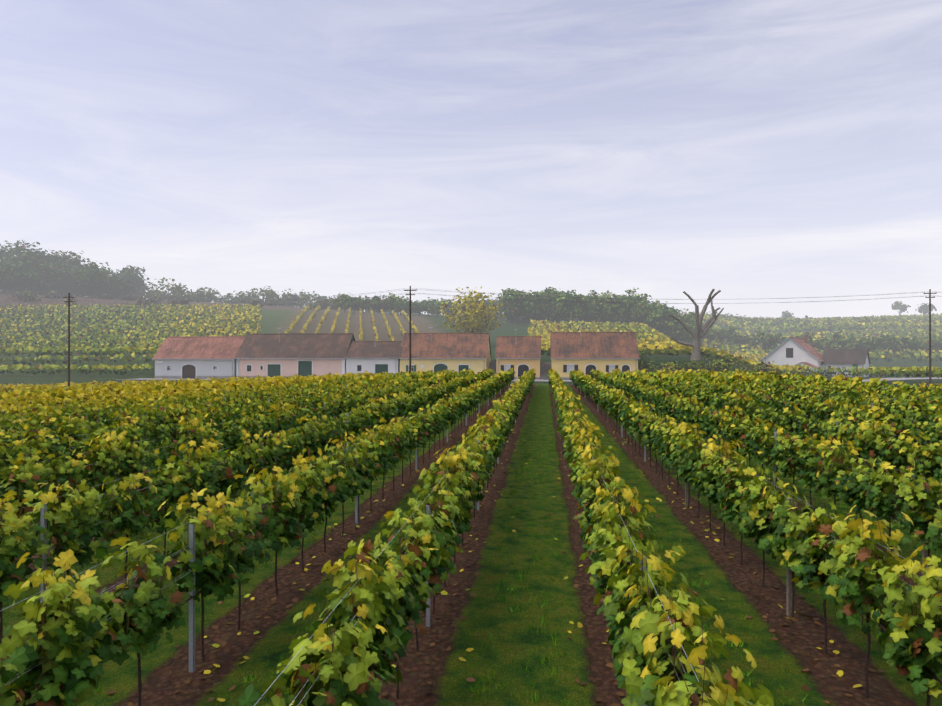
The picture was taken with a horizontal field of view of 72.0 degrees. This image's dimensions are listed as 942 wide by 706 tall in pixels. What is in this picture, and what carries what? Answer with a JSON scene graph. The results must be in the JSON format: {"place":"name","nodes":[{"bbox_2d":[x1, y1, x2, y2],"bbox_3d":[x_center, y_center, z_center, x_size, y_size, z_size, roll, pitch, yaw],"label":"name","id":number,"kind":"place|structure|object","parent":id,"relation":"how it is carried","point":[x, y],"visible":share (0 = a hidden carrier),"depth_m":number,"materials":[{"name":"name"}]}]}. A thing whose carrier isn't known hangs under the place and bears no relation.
{"place":"outdoors","nodes":[
{"label":"outdoors","id":0,"kind":"place"},
{"bbox_2d":[0,291,941,705],"bbox_3d":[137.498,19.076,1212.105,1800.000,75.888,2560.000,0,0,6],"label":"terrain","id":1,"kind":"structure","parent":0,"point":[448,673],"depth_m":10.51,"materials":[{"name":"green plant"}]},
{"bbox_2d":[152,330,245,378],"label":"house","id":2,"kind":"structure","parent":1,"relation":"on","point":[203,357],"depth_m":106.15,"materials":[{"name":"paint"}]},
{"bbox_2d":[234,328,354,378],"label":"house","id":3,"kind":"structure","parent":1,"relation":"on","point":[285,355],"depth_m":104.55,"materials":[{"name":"pink paint"}]},
{"bbox_2d":[344,332,401,373],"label":"house","id":4,"kind":"structure","parent":1,"relation":"on","point":[375,357],"depth_m":102.65,"materials":[{"name":"white paint"}]},
{"bbox_2d":[116,362,647,381],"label":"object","id":5,"kind":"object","parent":1,"relation":"on","point":[545,367],"visible":0.29,"depth_m":102.45,"materials":[{"name":"concrete"}]},
{"bbox_2d":[398,327,491,373],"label":"house","id":6,"kind":"structure","parent":1,"relation":"on","point":[455,352],"depth_m":101.82,"materials":[{"name":"yellow paint"}]},
{"bbox_2d":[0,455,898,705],"bbox_3d":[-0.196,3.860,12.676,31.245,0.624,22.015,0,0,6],"label":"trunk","id":7,"kind":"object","parent":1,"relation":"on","point":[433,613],"visible":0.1,"depth_m":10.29,"materials":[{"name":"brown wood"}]},
{"bbox_2d":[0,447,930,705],"bbox_3d":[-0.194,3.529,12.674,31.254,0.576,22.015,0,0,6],"label":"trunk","id":8,"kind":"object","parent":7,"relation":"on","point":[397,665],"visible":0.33,"depth_m":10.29,"materials":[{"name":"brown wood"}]},
{"bbox_2d":[0,368,912,406],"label":"vine leaves","id":9,"kind":"object","parent":1,"relation":"on","point":[15,392],"visible":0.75,"depth_m":59.36,"materials":[{"name":"green plant"}]},
{"bbox_2d":[2,377,929,705],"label":"trellis posts","id":10,"kind":"object","parent":1,"relation":"on","point":[428,511],"visible":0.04,"depth_m":9.13,"materials":[{"name":"grey metal"}]},
{"bbox_2d":[0,378,939,441],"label":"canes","id":11,"kind":"object","parent":1,"relation":"on","point":[507,398],"visible":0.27,"depth_m":29.93,"materials":[{"name":"brown"}]},
{"bbox_2d":[0,402,941,705],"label":"vine leaves","id":12,"kind":"object","parent":1,"relation":"on","point":[72,670],"visible":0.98,"depth_m":8.39,"materials":[{"name":"green plant"}]},
{"bbox_2d":[0,376,941,452],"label":"vine leaves","id":13,"kind":"object","parent":1,"relation":"on","point":[673,404],"visible":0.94,"depth_m":29.95,"materials":[{"name":"green plant"}]},
{"bbox_2d":[0,303,941,377],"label":"hillside vineyard","id":14,"kind":"object","parent":1,"relation":"on","point":[651,341],"visible":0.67,"depth_m":165.62,"materials":[{"name":"green plant"}]},
{"bbox_2d":[1,286,940,386],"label":"utility poles","id":15,"kind":"object","parent":1,"relation":"on","point":[410,294],"visible":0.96,"depth_m":74.83,"materials":[{"name":"brown wood"}]},
{"bbox_2d":[1,423,940,705],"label":"canes","id":16,"kind":"object","parent":1,"relation":"on","point":[415,569],"visible":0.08,"depth_m":9.20,"materials":[{"name":"brown"}]},
{"bbox_2d":[0,406,941,705],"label":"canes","id":17,"kind":"object","parent":1,"relation":"on","point":[440,508],"visible":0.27,"depth_m":8.50,"materials":[{"name":"brown"}]},
{"bbox_2d":[1,416,941,705],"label":"cordons","id":18,"kind":"object","parent":1,"relation":"on","point":[417,584],"visible":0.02,"depth_m":8.26,"materials":[{"name":"brown wood"}]},
{"bbox_2d":[2,435,941,705],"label":"grass tufts","id":19,"kind":"object","parent":1,"relation":"on","point":[530,523],"visible":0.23,"depth_m":10.89,"materials":[{"name":"green plant"}]},
{"bbox_2d":[12,386,934,442],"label":"grapevines","id":20,"kind":"object","parent":1,"relation":"on","point":[470,407],"visible":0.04,"depth_m":26.71,"materials":[{"name":"brown"}]},
{"bbox_2d":[15,428,932,705],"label":"fallen leaves","id":21,"kind":"object","parent":1,"relation":"on","point":[839,672],"visible":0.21,"depth_m":9.81,"materials":[{"name":"yellow plant"}]},
{"bbox_2d":[495,336,540,378],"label":"house","id":22,"kind":"structure","parent":1,"relation":"on","point":[519,355],"depth_m":100.12,"materials":[{"name":"orange paint"}]},
{"bbox_2d":[550,332,639,379],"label":"house","id":23,"kind":"structure","parent":1,"relation":"on","point":[588,352],"depth_m":99.11,"materials":[{"name":"yellow paint"}]},
{"bbox_2d":[669,289,723,359],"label":"dead tree","id":24,"kind":"object","parent":1,"relation":"on","point":[698,334],"visible":0.98,"depth_m":106.18,"materials":[{"name":"wood"}]},
{"bbox_2d":[759,334,870,376],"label":"farmhouse","id":25,"kind":"object","parent":1,"relation":"on","point":[793,351],"visible":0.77,"depth_m":132.31,"materials":[{"name":"white paint"}]},
{"bbox_2d":[862,378,941,381],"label":"road","id":26,"kind":"structure","parent":1,"relation":"on","point":[866,380],"depth_m":119.47,"materials":[{"name":"grey asphalt"}]},
{"bbox_2d":[0,387,941,705],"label":"trellis wires","id":27,"kind":"object","parent":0,"point":[388,543],"visible":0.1,"depth_m":9.08,"materials":[{"name":"grey metal"}]},
{"bbox_2d":[0,0,941,318],"label":"sky","id":28,"kind":"structure","parent":0,"point":[754,152],"materials":[{"name":"white"}]}
]}

